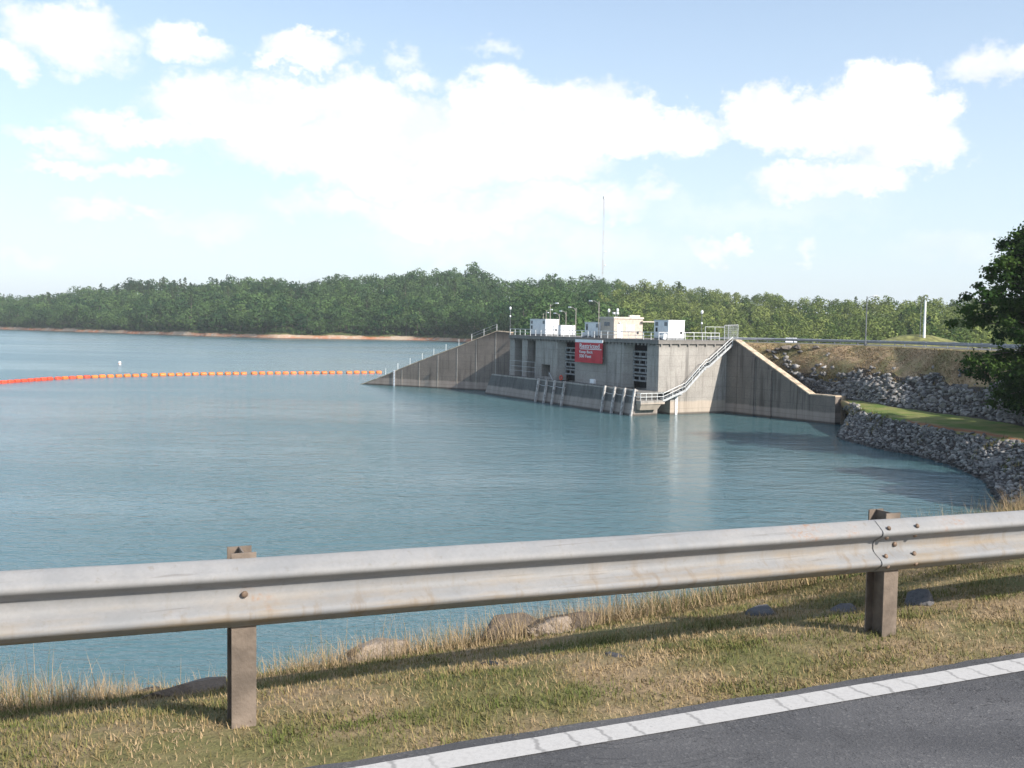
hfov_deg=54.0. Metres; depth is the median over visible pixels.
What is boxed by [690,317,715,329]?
leafy tree
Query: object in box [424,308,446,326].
leafy tree
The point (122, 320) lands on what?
leafy tree
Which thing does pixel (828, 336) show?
leafy tree
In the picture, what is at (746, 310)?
leafy tree
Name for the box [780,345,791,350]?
boulder
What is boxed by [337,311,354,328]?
leafy tree
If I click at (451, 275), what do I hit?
leafy tree
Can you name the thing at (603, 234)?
radio mast
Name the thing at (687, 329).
leafy tree
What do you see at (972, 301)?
leafy tree
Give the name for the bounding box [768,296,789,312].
leafy tree
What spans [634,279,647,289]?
leafy tree
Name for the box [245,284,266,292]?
leafy tree
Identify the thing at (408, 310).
leafy tree
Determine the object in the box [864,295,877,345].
lamp post
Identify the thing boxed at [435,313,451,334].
leafy tree
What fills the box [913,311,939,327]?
leafy tree
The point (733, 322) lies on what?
leafy tree
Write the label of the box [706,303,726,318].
leafy tree
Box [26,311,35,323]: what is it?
leafy tree
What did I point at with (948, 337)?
leafy tree
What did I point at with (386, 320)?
leafy tree
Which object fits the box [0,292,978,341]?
hills
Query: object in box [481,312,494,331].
leafy tree
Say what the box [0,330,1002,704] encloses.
lake water
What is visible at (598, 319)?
lamp post
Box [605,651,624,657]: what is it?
boulder
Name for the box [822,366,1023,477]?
rock weeds
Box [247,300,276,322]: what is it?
leafy tree
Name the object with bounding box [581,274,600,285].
leafy tree
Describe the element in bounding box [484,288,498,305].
leafy tree
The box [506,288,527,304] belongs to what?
leafy tree
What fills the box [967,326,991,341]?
leafy tree
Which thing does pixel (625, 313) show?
leafy tree
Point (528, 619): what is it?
boulder
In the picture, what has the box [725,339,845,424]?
wing wall
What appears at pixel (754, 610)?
boulder
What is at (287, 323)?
leafy tree
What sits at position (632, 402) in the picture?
fender beam
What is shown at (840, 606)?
boulder
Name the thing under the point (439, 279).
leafy tree
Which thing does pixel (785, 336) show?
leafy tree
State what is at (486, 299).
leafy tree
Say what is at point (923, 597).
boulder
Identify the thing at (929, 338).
grass mound
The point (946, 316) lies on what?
leafy tree
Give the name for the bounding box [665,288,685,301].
leafy tree
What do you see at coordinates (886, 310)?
leafy tree
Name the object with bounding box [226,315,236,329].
leafy tree
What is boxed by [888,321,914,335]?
leafy tree
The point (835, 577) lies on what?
bank grass
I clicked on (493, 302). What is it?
leafy tree
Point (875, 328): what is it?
leafy tree
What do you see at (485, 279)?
leafy tree
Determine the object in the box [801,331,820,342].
leafy tree
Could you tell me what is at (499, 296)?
leafy tree
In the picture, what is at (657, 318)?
leafy tree
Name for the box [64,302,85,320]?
leafy tree
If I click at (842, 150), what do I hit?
sky
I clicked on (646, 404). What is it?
steel stair
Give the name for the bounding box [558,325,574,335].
equipment shelter
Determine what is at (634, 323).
control house
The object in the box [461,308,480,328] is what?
leafy tree
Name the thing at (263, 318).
leafy tree
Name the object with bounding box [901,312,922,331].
leafy tree
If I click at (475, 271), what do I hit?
leafy tree
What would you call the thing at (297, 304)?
leafy tree
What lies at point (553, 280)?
leafy tree
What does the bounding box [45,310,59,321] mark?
leafy tree
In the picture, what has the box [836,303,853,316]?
leafy tree
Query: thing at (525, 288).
leafy tree
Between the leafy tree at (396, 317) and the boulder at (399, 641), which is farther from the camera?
the leafy tree at (396, 317)
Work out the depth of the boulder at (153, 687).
6.06 m
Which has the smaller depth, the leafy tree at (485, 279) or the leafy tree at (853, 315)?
the leafy tree at (853, 315)
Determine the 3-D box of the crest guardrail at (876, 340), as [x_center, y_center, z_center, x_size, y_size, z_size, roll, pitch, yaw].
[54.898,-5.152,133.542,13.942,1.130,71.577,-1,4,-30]
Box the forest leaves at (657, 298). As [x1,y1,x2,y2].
[608,280,1023,349]
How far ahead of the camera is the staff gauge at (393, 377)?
197.87 m
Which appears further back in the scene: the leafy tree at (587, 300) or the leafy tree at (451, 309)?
the leafy tree at (451, 309)
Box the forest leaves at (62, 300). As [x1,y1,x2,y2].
[0,267,621,334]
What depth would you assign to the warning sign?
156.01 m
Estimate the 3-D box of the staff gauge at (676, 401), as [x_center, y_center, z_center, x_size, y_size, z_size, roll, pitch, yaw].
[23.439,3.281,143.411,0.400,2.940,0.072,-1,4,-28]
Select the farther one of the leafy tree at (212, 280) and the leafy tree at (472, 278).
the leafy tree at (212, 280)
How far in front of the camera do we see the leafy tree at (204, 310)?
763.88 m
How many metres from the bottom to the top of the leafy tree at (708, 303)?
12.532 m
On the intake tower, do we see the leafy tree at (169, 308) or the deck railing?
the deck railing
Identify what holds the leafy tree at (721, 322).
on the hills
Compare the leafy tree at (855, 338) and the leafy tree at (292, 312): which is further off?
the leafy tree at (292, 312)
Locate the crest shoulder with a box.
[745,342,991,351]
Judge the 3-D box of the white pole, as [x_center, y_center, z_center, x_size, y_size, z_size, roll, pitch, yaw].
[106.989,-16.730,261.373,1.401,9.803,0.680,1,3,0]
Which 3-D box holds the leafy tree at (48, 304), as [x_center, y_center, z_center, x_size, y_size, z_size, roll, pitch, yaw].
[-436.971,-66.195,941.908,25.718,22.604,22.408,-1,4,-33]
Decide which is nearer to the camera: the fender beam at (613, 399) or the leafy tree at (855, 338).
the fender beam at (613, 399)
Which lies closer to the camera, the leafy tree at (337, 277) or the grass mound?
the grass mound
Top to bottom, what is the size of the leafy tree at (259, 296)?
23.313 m
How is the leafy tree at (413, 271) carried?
on the hills
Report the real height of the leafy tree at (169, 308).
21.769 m
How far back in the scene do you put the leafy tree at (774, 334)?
389.05 m
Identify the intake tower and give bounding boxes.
[485,335,727,415]
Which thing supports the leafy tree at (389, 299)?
on the hills
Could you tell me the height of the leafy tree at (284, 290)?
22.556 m
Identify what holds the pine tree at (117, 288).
on the hills
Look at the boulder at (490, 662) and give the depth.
5.72 m
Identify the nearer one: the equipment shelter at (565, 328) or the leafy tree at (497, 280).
the equipment shelter at (565, 328)
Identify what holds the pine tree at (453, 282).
on the hills
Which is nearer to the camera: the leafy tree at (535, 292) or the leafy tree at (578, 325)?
the leafy tree at (578, 325)
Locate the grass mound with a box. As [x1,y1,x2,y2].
[867,335,975,347]
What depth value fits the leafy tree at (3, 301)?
1068.45 m
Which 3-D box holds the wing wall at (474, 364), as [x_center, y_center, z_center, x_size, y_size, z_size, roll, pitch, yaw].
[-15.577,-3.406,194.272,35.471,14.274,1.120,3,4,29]
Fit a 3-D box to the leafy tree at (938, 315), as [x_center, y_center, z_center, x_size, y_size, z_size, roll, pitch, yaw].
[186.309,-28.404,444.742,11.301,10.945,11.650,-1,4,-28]
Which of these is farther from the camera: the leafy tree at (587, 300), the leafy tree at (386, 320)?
the leafy tree at (386, 320)
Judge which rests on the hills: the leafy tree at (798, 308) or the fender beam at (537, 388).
the leafy tree at (798, 308)
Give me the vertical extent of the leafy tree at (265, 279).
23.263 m
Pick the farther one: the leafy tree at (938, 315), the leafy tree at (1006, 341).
the leafy tree at (938, 315)
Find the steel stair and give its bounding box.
[636,337,732,409]
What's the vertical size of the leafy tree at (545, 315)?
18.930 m
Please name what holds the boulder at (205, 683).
on the verge ground at (242, 758)
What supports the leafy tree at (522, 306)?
on the hills
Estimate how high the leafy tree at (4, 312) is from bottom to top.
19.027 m
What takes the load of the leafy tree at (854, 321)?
on the hills
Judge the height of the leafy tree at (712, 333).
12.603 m
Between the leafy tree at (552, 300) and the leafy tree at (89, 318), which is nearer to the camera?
the leafy tree at (552, 300)
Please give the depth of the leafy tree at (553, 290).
634.36 m
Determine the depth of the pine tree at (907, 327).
364.72 m
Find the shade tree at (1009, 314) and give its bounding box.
[944,221,1023,415]
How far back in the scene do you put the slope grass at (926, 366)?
132.94 m
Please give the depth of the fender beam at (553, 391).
158.70 m
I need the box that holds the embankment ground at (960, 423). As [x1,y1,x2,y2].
[747,343,1023,511]
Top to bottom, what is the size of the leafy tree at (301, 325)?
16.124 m
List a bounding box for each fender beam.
[534,378,539,401]
[542,379,547,402]
[550,380,555,403]
[560,381,565,405]
[600,386,605,411]
[610,387,615,412]
[619,388,625,414]
[629,389,635,415]
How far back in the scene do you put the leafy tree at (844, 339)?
369.40 m
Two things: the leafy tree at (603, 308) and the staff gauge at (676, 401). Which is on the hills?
the leafy tree at (603, 308)
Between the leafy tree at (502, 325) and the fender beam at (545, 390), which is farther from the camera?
the leafy tree at (502, 325)
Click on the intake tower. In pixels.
(650, 365)
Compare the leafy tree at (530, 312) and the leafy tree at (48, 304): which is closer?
the leafy tree at (530, 312)
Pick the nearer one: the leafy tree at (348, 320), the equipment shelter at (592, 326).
the equipment shelter at (592, 326)
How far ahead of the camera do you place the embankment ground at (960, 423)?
112.52 m
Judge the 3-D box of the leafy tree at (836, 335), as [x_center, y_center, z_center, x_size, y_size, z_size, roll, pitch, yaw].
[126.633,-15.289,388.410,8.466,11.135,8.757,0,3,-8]
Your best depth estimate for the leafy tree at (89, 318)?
861.59 m
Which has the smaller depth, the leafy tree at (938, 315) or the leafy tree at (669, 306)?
the leafy tree at (938, 315)
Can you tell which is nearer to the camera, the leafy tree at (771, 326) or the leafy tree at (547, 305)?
the leafy tree at (771, 326)
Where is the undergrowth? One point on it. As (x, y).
(399, 331)
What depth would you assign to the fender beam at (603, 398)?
146.22 m
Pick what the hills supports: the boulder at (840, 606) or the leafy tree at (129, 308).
the leafy tree at (129, 308)
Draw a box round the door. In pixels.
[617,324,622,337]
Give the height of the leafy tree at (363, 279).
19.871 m
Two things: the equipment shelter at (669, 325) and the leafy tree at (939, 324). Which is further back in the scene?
the leafy tree at (939, 324)
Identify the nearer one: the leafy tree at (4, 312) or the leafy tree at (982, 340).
the leafy tree at (982, 340)
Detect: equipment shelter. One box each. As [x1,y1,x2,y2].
[530,319,558,335]
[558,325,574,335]
[585,322,600,337]
[654,320,684,339]
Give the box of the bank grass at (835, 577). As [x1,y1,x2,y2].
[762,501,1023,590]
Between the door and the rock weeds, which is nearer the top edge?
the door
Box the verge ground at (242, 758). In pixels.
[0,558,1023,767]
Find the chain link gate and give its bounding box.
[705,325,737,340]
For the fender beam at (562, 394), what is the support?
in the lake water
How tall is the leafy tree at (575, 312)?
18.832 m
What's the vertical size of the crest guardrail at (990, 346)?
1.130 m
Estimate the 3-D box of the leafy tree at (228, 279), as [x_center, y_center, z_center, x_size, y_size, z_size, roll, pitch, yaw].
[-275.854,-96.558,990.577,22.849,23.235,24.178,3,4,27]
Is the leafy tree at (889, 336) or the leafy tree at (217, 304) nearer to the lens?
the leafy tree at (889, 336)
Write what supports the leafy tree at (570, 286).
on the hills
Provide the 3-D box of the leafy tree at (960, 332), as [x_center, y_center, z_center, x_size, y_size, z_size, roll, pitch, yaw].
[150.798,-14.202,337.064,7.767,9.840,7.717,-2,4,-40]
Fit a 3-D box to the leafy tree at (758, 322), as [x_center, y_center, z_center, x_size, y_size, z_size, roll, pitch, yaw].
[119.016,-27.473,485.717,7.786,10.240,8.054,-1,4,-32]
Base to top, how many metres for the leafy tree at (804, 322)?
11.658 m
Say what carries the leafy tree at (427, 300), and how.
on the hills
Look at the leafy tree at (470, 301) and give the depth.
687.12 m
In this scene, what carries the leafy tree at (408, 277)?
on the hills
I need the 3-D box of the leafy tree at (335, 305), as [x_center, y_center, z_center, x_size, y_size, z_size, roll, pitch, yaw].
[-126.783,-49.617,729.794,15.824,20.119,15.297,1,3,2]
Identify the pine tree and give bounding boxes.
[46,292,51,305]
[73,304,78,322]
[114,284,120,296]
[297,285,305,301]
[363,293,370,309]
[451,278,456,295]
[748,311,753,324]
[898,312,903,332]
[906,322,911,334]
[926,315,931,329]
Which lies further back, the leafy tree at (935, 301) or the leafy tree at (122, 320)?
the leafy tree at (122, 320)
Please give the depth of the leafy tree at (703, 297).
600.75 m
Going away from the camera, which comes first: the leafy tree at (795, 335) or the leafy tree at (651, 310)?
the leafy tree at (795, 335)
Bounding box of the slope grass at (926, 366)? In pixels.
[750,343,999,387]
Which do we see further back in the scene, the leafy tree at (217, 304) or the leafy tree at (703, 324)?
the leafy tree at (217, 304)
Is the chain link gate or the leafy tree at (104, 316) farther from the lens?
the leafy tree at (104, 316)
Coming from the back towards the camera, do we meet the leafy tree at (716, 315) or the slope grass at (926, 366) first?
the leafy tree at (716, 315)
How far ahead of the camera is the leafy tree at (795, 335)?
396.31 m
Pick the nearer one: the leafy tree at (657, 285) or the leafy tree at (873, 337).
the leafy tree at (873, 337)
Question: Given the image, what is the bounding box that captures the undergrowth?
[0,322,491,336]
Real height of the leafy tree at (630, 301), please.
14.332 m
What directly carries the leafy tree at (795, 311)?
on the hills
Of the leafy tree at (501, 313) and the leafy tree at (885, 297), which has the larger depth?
the leafy tree at (501, 313)
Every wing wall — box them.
[362,331,513,390]
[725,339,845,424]
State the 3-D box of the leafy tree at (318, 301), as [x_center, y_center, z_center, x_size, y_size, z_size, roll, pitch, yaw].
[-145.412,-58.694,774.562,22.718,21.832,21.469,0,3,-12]
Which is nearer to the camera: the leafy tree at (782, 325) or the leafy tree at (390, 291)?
the leafy tree at (782, 325)
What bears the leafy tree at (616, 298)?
on the hills
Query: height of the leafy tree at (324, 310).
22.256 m
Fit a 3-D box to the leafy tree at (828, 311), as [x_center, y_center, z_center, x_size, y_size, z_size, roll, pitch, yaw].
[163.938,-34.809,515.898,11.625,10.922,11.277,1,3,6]
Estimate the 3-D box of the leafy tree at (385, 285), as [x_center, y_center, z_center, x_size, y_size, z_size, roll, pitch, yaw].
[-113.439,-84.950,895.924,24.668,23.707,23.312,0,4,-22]
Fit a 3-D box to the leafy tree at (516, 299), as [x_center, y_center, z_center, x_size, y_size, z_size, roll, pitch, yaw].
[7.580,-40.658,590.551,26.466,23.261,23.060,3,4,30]
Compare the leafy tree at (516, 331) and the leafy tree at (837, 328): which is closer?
the leafy tree at (837, 328)
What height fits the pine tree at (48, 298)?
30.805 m
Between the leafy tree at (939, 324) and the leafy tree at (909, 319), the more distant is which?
the leafy tree at (909, 319)
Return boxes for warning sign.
[575,339,603,363]
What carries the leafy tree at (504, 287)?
on the hills
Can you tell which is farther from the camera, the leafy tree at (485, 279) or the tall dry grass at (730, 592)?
the leafy tree at (485, 279)
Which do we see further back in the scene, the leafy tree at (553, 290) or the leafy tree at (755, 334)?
the leafy tree at (553, 290)
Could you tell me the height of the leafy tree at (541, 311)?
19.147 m
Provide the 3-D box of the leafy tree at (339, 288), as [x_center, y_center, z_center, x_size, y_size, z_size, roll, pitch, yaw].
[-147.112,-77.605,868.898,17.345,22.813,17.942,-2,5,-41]
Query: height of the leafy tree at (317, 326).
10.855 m
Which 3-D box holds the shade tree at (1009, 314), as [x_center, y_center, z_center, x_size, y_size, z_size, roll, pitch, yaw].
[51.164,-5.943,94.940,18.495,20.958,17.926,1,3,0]
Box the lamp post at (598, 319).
[589,300,598,337]
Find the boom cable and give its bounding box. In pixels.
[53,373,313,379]
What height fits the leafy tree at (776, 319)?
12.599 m
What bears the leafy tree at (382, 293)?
on the hills
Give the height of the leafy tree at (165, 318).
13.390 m
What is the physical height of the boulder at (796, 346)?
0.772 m
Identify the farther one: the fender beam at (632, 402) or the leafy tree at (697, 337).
the leafy tree at (697, 337)
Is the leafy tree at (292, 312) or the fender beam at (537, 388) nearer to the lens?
the fender beam at (537, 388)
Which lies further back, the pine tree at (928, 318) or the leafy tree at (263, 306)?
the leafy tree at (263, 306)
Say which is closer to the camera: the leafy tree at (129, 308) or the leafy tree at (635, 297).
the leafy tree at (635, 297)
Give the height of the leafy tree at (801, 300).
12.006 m
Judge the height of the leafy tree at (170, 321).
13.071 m
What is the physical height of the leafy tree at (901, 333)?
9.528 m
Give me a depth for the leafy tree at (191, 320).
763.98 m
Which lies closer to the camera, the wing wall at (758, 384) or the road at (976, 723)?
the road at (976, 723)
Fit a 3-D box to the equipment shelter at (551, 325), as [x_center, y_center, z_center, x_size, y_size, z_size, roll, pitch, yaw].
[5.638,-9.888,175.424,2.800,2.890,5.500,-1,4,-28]
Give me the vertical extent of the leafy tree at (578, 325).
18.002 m
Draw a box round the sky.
[0,0,1023,313]
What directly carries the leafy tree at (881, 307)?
on the hills
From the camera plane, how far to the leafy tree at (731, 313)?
533.28 m
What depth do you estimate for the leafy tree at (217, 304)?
767.38 m
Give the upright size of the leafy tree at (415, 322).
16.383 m
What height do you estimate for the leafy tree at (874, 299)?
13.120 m
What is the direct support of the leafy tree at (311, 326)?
on the hills
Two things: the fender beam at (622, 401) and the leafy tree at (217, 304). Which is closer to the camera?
the fender beam at (622, 401)
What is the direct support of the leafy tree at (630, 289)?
on the hills
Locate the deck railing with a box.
[510,329,719,339]
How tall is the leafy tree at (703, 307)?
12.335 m
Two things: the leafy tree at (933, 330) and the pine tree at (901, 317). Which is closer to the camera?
the leafy tree at (933, 330)
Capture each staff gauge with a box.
[393,370,394,385]
[675,397,677,413]
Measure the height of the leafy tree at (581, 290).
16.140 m
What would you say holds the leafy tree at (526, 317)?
on the hills
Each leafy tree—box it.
[0,299,12,305]
[0,308,12,320]
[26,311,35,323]
[31,301,54,323]
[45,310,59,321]
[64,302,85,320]
[83,308,96,322]
[96,310,113,324]
[118,303,134,318]
[119,317,129,328]
[148,313,162,325]
[159,301,180,325]
[159,313,174,329]
[168,314,185,325]
[175,308,200,325]
[193,304,216,327]
[199,301,226,325]
[206,277,219,291]
[220,274,240,284]
[226,300,250,327]
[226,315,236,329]
[227,294,247,312]
[234,311,246,330]
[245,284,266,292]
[246,292,266,309]
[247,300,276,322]
[248,309,272,332]
[252,277,273,289]
[260,312,271,327]
[278,285,294,298]
[279,311,294,329]
[282,306,300,326]
[286,298,308,325]
[292,313,310,334]
[304,321,318,331]
[309,294,335,307]
[312,300,332,317]
[312,320,326,330]
[327,302,345,325]
[327,307,346,326]
[329,274,347,288]
[333,281,347,292]
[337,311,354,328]
[355,274,377,288]
[373,276,394,291]
[373,287,400,297]
[373,289,396,301]
[373,310,394,334]
[376,294,397,313]
[387,316,404,329]
[388,305,417,323]
[398,314,414,334]
[402,272,418,280]
[404,268,425,279]
[405,315,427,335]
[406,297,424,316]
[406,313,424,330]
[414,296,442,315]
[423,293,444,306]
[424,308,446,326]
[426,287,448,302]
[427,274,451,292]
[434,306,460,323]
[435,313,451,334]
[438,270,457,284]
[444,292,464,304]
[457,295,489,313]
[457,302,487,328]
[459,299,479,317]
[460,274,479,287]
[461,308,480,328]
[464,262,480,276]
[467,265,482,281]
[473,290,500,309]
[479,276,492,290]
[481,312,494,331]
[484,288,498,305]
[485,303,512,328]
[486,299,509,327]
[490,277,509,294]
[492,293,510,308]
[492,312,507,330]
[494,281,515,297]
[494,312,512,330]
[501,295,536,319]
[501,317,522,330]
[503,284,531,302]
[505,298,537,325]
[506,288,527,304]
[512,314,529,334]
[519,304,547,327]
[519,313,544,334]
[521,310,576,334]
[526,301,552,322]
[528,287,547,299]
[529,304,576,328]
[534,293,567,314]
[538,281,550,292]
[546,273,560,287]
[546,287,561,301]
[551,291,583,311]
[559,282,578,295]
[560,316,586,335]
[561,305,584,327]
[571,275,587,287]
[571,293,601,313]
[572,286,591,303]
[575,288,596,305]
[577,301,594,313]
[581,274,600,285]
[587,302,620,321]
[593,292,610,305]
[611,279,622,291]
[612,293,628,308]
[616,308,632,316]
[618,303,645,316]
[619,295,646,307]
[620,285,640,293]
[624,293,642,305]
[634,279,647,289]
[641,315,653,333]
[643,306,661,319]
[644,313,674,327]
[649,280,665,289]
[659,302,680,318]
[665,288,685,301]
[675,306,695,319]
[676,316,697,336]
[680,313,701,335]
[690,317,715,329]
[692,328,711,339]
[693,303,714,315]
[693,332,711,339]
[695,321,709,330]
[696,295,709,309]
[696,330,726,339]
[697,324,725,339]
[701,299,715,310]
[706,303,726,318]
[707,309,720,325]
[714,318,727,327]
[723,307,742,318]
[725,329,740,336]
[726,314,744,330]
[727,298,743,312]
[741,302,755,317]
[746,328,768,341]
[750,317,764,328]
[757,292,774,303]
[759,306,773,318]
[759,329,781,341]
[762,321,778,334]
[765,327,786,337]
[767,314,789,328]
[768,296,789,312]
[777,320,791,335]
[782,307,807,322]
[789,332,803,342]
[790,297,811,310]
[793,326,810,338]
[795,320,809,337]
[797,303,812,314]
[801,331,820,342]
[805,313,824,328]
[808,298,829,310]
[808,317,827,332]
[817,335,829,342]
[818,307,841,320]
[824,324,843,337]
[827,299,840,308]
[827,330,845,342]
[828,334,852,343]
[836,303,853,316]
[840,317,860,333]
[844,325,864,338]
[846,310,864,325]
[851,335,867,343]
[862,296,881,311]
[866,324,891,339]
[867,330,884,339]
[869,300,893,312]
[871,317,892,337]
[873,303,894,315]
[873,307,898,316]
[881,295,895,310]
[881,331,898,338]
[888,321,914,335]
[896,330,908,335]
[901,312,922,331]
[902,304,935,320]
[910,315,941,329]
[913,294,929,303]
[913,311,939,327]
[917,324,939,335]
[918,319,950,335]
[926,298,947,309]
[926,307,944,322]
[936,329,973,342]
[938,311,963,330]
[944,334,964,342]
[948,299,965,311]
[951,328,969,337]
[956,323,980,339]
[958,330,982,347]
[962,297,980,307]
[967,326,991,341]
[973,336,994,348]
[995,337,1015,349]
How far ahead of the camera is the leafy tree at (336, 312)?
713.93 m
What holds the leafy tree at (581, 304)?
on the hills
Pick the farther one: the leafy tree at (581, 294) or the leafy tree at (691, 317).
the leafy tree at (581, 294)
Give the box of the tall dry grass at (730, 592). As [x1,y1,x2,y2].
[0,482,1023,714]
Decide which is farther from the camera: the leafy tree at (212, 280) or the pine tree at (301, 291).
the leafy tree at (212, 280)
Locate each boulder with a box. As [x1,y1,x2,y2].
[139,686,157,690]
[141,676,225,697]
[347,638,408,664]
[480,612,537,642]
[481,660,499,664]
[524,611,599,636]
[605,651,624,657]
[745,604,775,615]
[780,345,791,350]
[792,344,800,348]
[830,603,856,611]
[904,589,933,605]
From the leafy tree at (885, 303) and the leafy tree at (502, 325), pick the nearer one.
the leafy tree at (885, 303)
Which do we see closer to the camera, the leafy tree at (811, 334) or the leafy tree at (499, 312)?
the leafy tree at (811, 334)
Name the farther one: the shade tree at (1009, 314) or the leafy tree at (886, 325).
the leafy tree at (886, 325)
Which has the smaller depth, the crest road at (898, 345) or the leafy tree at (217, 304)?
the crest road at (898, 345)
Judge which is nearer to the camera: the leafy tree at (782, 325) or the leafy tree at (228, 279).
the leafy tree at (782, 325)
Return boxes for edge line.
[350,658,1023,767]
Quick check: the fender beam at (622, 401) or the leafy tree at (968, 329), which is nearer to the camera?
the fender beam at (622, 401)
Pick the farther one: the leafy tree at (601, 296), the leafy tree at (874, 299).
the leafy tree at (601, 296)
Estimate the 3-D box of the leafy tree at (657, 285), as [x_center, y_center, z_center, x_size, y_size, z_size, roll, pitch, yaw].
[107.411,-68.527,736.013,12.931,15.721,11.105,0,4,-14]
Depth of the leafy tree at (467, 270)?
934.09 m
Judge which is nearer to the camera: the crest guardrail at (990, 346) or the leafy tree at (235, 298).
the crest guardrail at (990, 346)
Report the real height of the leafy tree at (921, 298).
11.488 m
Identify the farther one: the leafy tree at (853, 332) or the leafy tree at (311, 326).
the leafy tree at (311, 326)
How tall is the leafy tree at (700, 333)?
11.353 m
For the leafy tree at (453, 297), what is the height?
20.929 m
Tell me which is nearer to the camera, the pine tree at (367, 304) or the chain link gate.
the chain link gate
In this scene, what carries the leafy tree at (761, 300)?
on the hills
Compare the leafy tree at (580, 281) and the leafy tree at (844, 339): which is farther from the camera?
the leafy tree at (580, 281)
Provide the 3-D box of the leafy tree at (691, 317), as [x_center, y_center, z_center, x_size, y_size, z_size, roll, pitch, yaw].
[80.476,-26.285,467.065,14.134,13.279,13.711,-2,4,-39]
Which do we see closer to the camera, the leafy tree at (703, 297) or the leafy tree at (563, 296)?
the leafy tree at (563, 296)
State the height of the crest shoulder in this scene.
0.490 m
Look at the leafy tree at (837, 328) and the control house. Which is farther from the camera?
the leafy tree at (837, 328)
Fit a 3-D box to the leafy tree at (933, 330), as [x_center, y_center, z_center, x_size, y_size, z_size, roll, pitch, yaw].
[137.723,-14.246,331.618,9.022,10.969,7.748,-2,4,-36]
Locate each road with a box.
[304,653,1023,767]
[762,342,1015,350]
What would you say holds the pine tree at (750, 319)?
on the hills
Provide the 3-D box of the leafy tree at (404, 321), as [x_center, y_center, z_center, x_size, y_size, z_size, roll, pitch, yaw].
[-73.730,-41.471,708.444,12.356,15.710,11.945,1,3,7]
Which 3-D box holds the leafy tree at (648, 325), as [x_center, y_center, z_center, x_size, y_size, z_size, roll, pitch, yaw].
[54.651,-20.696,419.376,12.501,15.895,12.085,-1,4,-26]
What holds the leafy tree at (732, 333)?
on the hills
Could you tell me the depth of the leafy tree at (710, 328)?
405.90 m
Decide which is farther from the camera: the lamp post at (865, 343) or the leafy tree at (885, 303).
the leafy tree at (885, 303)
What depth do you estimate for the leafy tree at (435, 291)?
782.48 m
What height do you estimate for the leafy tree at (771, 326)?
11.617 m
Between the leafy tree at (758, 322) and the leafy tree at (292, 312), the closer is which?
the leafy tree at (758, 322)
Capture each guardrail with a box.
[0,508,1023,728]
[707,337,1023,347]
[736,337,1018,350]
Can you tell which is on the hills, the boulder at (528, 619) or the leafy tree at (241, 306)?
the leafy tree at (241, 306)
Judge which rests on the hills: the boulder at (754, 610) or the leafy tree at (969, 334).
the leafy tree at (969, 334)
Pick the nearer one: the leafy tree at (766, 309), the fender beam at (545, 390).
the fender beam at (545, 390)
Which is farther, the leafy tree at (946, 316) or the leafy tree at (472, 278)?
the leafy tree at (472, 278)
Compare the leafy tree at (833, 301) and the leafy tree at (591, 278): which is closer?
the leafy tree at (833, 301)
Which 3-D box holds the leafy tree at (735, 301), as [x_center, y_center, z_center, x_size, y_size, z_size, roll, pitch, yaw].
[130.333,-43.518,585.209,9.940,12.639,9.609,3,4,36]
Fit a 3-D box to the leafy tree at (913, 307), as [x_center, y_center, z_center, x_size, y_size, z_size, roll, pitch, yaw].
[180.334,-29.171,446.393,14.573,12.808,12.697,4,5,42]
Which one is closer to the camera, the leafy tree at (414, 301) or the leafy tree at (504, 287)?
the leafy tree at (414, 301)
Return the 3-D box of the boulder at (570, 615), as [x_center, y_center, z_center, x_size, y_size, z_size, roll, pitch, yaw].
[0.383,1.730,7.139,0.377,0.226,0.697,2,4,22]
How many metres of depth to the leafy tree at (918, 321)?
395.69 m
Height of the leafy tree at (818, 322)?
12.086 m
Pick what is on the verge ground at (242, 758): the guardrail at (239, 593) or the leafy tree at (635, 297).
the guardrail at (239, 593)
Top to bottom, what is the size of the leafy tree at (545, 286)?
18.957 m
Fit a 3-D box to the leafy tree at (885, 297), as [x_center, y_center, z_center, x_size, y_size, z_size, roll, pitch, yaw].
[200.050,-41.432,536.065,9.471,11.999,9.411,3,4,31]
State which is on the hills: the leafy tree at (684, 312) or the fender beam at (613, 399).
the leafy tree at (684, 312)
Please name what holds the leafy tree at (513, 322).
on the hills
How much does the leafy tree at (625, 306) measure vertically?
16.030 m
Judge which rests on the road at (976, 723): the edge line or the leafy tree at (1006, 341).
the edge line
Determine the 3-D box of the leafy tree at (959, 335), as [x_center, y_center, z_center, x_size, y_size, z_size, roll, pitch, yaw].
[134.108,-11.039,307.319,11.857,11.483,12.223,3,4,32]
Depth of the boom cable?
228.43 m
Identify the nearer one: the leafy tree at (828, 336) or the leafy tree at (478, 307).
the leafy tree at (828, 336)
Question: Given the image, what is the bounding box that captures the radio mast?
[602,196,605,276]
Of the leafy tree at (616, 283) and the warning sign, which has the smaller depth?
the warning sign
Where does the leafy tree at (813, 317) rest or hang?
on the hills
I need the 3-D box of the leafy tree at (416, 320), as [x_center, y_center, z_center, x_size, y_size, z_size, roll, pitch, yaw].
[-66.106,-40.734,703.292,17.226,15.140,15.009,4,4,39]
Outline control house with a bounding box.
[599,315,653,337]
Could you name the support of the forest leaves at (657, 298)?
on the hills
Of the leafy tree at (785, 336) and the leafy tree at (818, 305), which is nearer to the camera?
the leafy tree at (785, 336)
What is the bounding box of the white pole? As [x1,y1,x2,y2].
[920,301,925,337]

